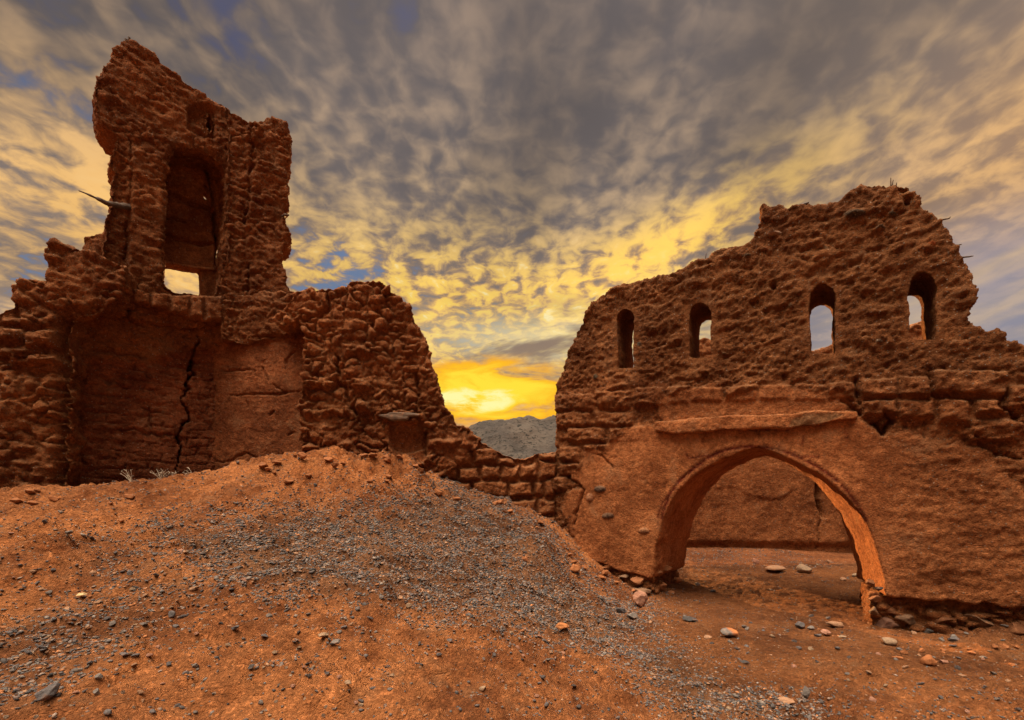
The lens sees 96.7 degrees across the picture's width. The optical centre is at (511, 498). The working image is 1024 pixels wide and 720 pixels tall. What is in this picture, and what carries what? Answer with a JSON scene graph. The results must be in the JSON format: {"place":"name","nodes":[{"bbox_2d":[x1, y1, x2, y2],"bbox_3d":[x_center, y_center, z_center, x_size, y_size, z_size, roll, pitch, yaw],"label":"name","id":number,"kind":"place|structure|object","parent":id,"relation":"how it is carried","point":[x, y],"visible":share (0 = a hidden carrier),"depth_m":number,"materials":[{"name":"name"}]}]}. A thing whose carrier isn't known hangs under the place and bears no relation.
{"place":"outdoors","nodes":[
{"label":"outdoors","id":0,"kind":"place"},
{"bbox_2d":[0,445,1023,719],"bbox_3d":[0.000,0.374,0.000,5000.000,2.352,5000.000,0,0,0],"label":"ground","id":1,"kind":"structure","parent":0,"point":[234,685],"depth_m":3.58,"materials":[{"name":"soil"}]},
{"bbox_2d":[9,497,22,502],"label":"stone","id":2,"kind":"object","parent":1,"relation":"on","point":[16,500],"visible":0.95,"depth_m":5.05,"materials":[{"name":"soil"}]},
{"bbox_2d":[25,489,35,493],"bbox_3d":[-5.527,-0.088,5.225,0.076,0.055,0.096,0,0,0],"label":"mud lump","id":3,"kind":"object","parent":1,"relation":"on","point":[30,491],"visible":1,"depth_m":5.20,"materials":[{"name":"soil"}]},
{"bbox_2d":[27,500,38,504],"bbox_3d":[-5.293,0.044,5.025,0.089,0.060,0.073,0,0,-42],"label":"mud lump","id":4,"kind":"object","parent":1,"relation":"on","point":[30,502],"visible":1,"depth_m":5.01,"materials":[{"name":"soil"}]},
{"bbox_2d":[34,682,59,700],"bbox_3d":[-2.005,0.833,1.965,0.054,0.067,0.067,0,0,0],"label":"stone","id":5,"kind":"object","parent":1,"relation":"on","point":[48,692],"visible":1,"depth_m":1.95,"materials":[{"name":"stone"}]},
{"bbox_2d":[48,495,60,501],"bbox_3d":[-5.236,-0.002,5.214,0.119,0.082,0.080,0,0,-14],"label":"mud lump","id":6,"kind":"object","parent":1,"relation":"on","point":[53,498],"visible":0.94,"depth_m":5.18,"materials":[{"name":"soil"}]},
{"bbox_2d":[93,688,99,694],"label":"stone","id":7,"kind":"object","parent":1,"relation":"on","point":[96,691],"visible":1,"depth_m":2.02,"materials":[{"name":"stone"}]},
{"bbox_2d":[94,673,103,679],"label":"stone","id":8,"kind":"object","parent":1,"relation":"on","point":[99,676],"visible":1,"depth_m":2.16,"materials":[{"name":"stone"}]},
{"bbox_2d":[103,709,111,714],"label":"stone","id":9,"kind":"object","parent":1,"relation":"on","point":[107,712],"visible":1,"depth_m":1.86,"materials":[{"name":"stone"}]},
{"bbox_2d":[119,652,128,655],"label":"stone","id":10,"kind":"object","parent":1,"relation":"on","point":[124,653],"visible":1,"depth_m":2.33,"materials":[{"name":"stone"}]},
{"bbox_2d":[121,470,132,480],"bbox_3d":[-5.108,-0.306,6.041,0.199,0.203,0.066,0,0,17],"label":"dry plant","id":11,"kind":"object","parent":1,"relation":"on","point":[130,479],"visible":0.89,"depth_m":6.04,"materials":[{"name":"beige plant"}]},
{"bbox_2d":[124,494,134,498],"bbox_3d":[-4.412,-0.032,5.256,0.098,0.059,0.073,0,0,0],"label":"mud lump","id":12,"kind":"object","parent":1,"relation":"on","point":[130,496],"visible":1,"depth_m":5.23,"materials":[{"name":"soil"}]},
{"bbox_2d":[0,36,304,488],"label":"ruined tower","id":13,"kind":"structure","parent":1,"relation":"on","point":[117,356],"depth_m":7.06,"materials":[{"name":"brick"}]},
{"bbox_2d":[150,469,170,478],"bbox_3d":[-4.706,-0.333,6.096,0.280,0.153,0.107,0,0,0],"label":"dry plant","id":14,"kind":"object","parent":1,"relation":"on","point":[161,474],"visible":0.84,"depth_m":6.09,"materials":[{"name":"beige plant"}]},
{"bbox_2d":[168,610,174,616],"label":"stone","id":15,"kind":"object","parent":1,"relation":"on","point":[171,613],"visible":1,"depth_m":3.07,"materials":[{"name":"stone"}]},
{"bbox_2d":[259,462,267,467],"bbox_3d":[-3.274,-0.448,5.985,0.108,0.085,0.123,0,0,0],"label":"mud lump","id":16,"kind":"object","parent":1,"relation":"on","point":[262,465],"visible":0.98,"depth_m":5.96,"materials":[{"name":"soil"}]},
{"bbox_2d":[284,480,294,483],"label":"mud lump","id":17,"kind":"object","parent":1,"relation":"on","point":[287,481],"visible":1,"depth_m":5.62,"materials":[{"name":"soil"}]},
{"bbox_2d":[297,452,306,458],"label":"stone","id":18,"kind":"object","parent":1,"relation":"on","point":[302,455],"visible":1,"depth_m":5.97,"materials":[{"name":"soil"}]},
{"bbox_2d":[318,632,328,636],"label":"stone","id":19,"kind":"object","parent":1,"relation":"on","point":[323,634],"visible":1,"depth_m":2.69,"materials":[{"name":"stone"}]},
{"bbox_2d":[324,457,332,461],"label":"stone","id":20,"kind":"object","parent":1,"relation":"on","point":[329,459],"visible":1,"depth_m":6.25,"materials":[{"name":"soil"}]},
{"bbox_2d":[331,462,338,466],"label":"mud lump","id":21,"kind":"object","parent":1,"relation":"on","point":[335,464],"visible":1,"depth_m":5.98,"materials":[{"name":"soil"}]},
{"bbox_2d":[331,639,340,643],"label":"stone","id":22,"kind":"object","parent":1,"relation":"on","point":[335,641],"visible":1,"depth_m":2.62,"materials":[{"name":"stone"}]},
{"bbox_2d":[272,280,481,476],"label":"rubble wall","id":23,"kind":"structure","parent":1,"relation":"on","point":[369,376],"depth_m":7.16,"materials":[{"name":"stone"}]},
{"bbox_2d":[420,437,556,520],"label":"brick wall","id":24,"kind":"structure","parent":1,"relation":"on","point":[484,467],"depth_m":7.54,"materials":[{"name":"brown brick"}]},
{"bbox_2d":[0,448,1022,719],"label":"gravel","id":25,"kind":"structure","parent":1,"relation":"on","point":[452,552],"depth_m":4.25,"materials":[{"name":"grey gravel"}]},
{"bbox_2d":[616,607,625,612],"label":"stone","id":26,"kind":"object","parent":25,"relation":"on","point":[621,610],"visible":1,"depth_m":5.47,"materials":[{"name":"stone"}]},
{"bbox_2d":[556,623,568,628],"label":"stone","id":27,"kind":"object","parent":1,"relation":"on","point":[561,625],"visible":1,"depth_m":4.12,"materials":[{"name":"stone"}]},
{"bbox_2d":[569,564,579,571],"bbox_3d":[0.868,0.931,6.159,0.136,0.107,0.186,0,0,28],"label":"mud lump","id":28,"kind":"object","parent":1,"relation":"on","point":[575,568],"visible":0.99,"depth_m":6.10,"materials":[{"name":"soil"}]},
{"bbox_2d":[601,570,607,575],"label":"mud lump","id":29,"kind":"object","parent":1,"relation":"on","point":[604,572],"visible":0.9,"depth_m":6.84,"materials":[{"name":"soil"}]},
{"bbox_2d":[627,612,636,617],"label":"stone","id":30,"kind":"object","parent":1,"relation":"on","point":[632,615],"visible":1,"depth_m":5.34,"materials":[{"name":"stone"}]},
{"bbox_2d":[633,590,647,606],"bbox_3d":[1.677,1.307,5.934,0.182,0.236,0.138,0,0,0],"label":"stone","id":31,"kind":"object","parent":1,"relation":"on","point":[640,598],"visible":0.98,"depth_m":5.88,"materials":[{"name":"stone"}]},
{"bbox_2d":[682,616,696,621],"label":"stone","id":32,"kind":"object","parent":1,"relation":"on","point":[690,618],"visible":1,"depth_m":5.30,"materials":[{"name":"stone"}]},
{"bbox_2d":[720,627,737,635],"bbox_3d":[2.271,1.399,4.776,0.175,0.090,0.124,0,0,-16],"label":"stone","id":33,"kind":"object","parent":1,"relation":"on","point":[727,631],"visible":1,"depth_m":4.74,"materials":[{"name":"stone"}]},
{"bbox_2d":[765,565,785,570],"bbox_3d":[4.826,1.274,8.320,0.352,0.122,0.270,0,0,0],"label":"stone","id":34,"kind":"object","parent":1,"relation":"on","point":[775,568],"visible":1,"depth_m":8.24,"materials":[{"name":"stone"}]},
{"bbox_2d":[776,696,794,703],"bbox_3d":[1.975,1.454,3.281,0.129,0.039,0.077,0,0,-29],"label":"stone","id":35,"kind":"object","parent":1,"relation":"on","point":[783,699],"visible":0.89,"depth_m":3.27,"materials":[{"name":"stone"}]},
{"bbox_2d":[550,178,1023,634],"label":"arched wall","id":36,"kind":"structure","parent":1,"relation":"on","point":[891,439],"depth_m":5.59,"materials":[{"name":"brick"}]},
{"bbox_2d":[795,621,804,628],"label":"stone","id":37,"kind":"object","parent":1,"relation":"on","point":[799,624],"visible":1,"depth_m":5.14,"materials":[{"name":"stone"}]},
{"bbox_2d":[686,321,921,552],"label":"courtyard wall","id":38,"kind":"structure","parent":1,"relation":"on","point":[767,502],"depth_m":10.86,"materials":[{"name":"stone"}]},
{"bbox_2d":[796,564,811,573],"bbox_3d":[5.328,1.274,8.284,0.249,0.190,0.217,0,0,0],"label":"stone","id":39,"kind":"object","parent":1,"relation":"on","point":[801,568],"visible":0.96,"depth_m":8.23,"materials":[{"name":"stone"}]},
{"bbox_2d":[802,686,809,697],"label":"stone","id":40,"kind":"object","parent":1,"relation":"on","point":[806,692],"visible":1,"depth_m":3.40,"materials":[{"name":"stone"}]},
{"bbox_2d":[820,629,830,635],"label":"stone","id":41,"kind":"object","parent":1,"relation":"on","point":[826,632],"visible":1,"depth_m":4.83,"materials":[{"name":"stone"}]},
{"bbox_2d":[826,621,843,627],"bbox_3d":[3.789,1.477,5.341,0.177,0.090,0.123,0,0,25],"label":"stone","id":42,"kind":"object","parent":1,"relation":"on","point":[836,624],"visible":0.97,"depth_m":5.29,"materials":[{"name":"stone"}]},
{"bbox_2d":[869,696,876,701],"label":"pebble","id":43,"kind":"object","parent":1,"relation":"on","point":[871,698],"visible":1,"depth_m":3.26,"materials":[{"name":"stone"}]},
{"bbox_2d":[882,637,897,645],"bbox_3d":[3.876,1.468,4.678,0.123,0.082,0.123,0,0,-28],"label":"stone","id":44,"kind":"object","parent":1,"relation":"on","point":[889,641],"visible":1,"depth_m":4.64,"materials":[{"name":"stone"}]},
{"bbox_2d":[891,656,903,659],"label":"mud lump","id":45,"kind":"object","parent":1,"relation":"on","point":[899,657],"visible":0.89,"depth_m":3.96,"materials":[{"name":"soil"}]},
{"bbox_2d":[900,650,908,654],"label":"mud lump","id":46,"kind":"object","parent":1,"relation":"on","point":[904,652],"visible":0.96,"depth_m":4.26,"materials":[{"name":"soil"}]},
{"bbox_2d":[919,654,936,665],"bbox_3d":[3.624,1.402,3.959,0.113,0.093,0.081,0,0,0],"label":"mud lump","id":47,"kind":"object","parent":1,"relation":"on","point":[927,659],"visible":0.98,"depth_m":3.94,"materials":[{"name":"soil"}]},
{"bbox_2d":[948,637,959,641],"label":"stone","id":48,"kind":"object","parent":1,"relation":"on","point":[953,639],"visible":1,"depth_m":4.72,"materials":[{"name":"stone"}]},
{"bbox_2d":[999,644,1009,648],"bbox_3d":[4.734,1.417,4.377,0.075,0.044,0.061,0,0,33],"label":"mud lump","id":49,"kind":"object","parent":1,"relation":"on","point":[1005,646],"visible":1,"depth_m":4.36,"materials":[{"name":"soil"}]},
{"bbox_2d":[0,0,1023,426],"label":"sky","id":50,"kind":"structure","parent":0,"point":[503,167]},
{"bbox_2d":[469,415,556,458],"bbox_3d":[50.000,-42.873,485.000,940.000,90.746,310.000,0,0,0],"label":"hill","id":51,"kind":"structure","parent":0,"point":[526,436],"depth_m":416.18,"materials":[{"name":"grey stone"}]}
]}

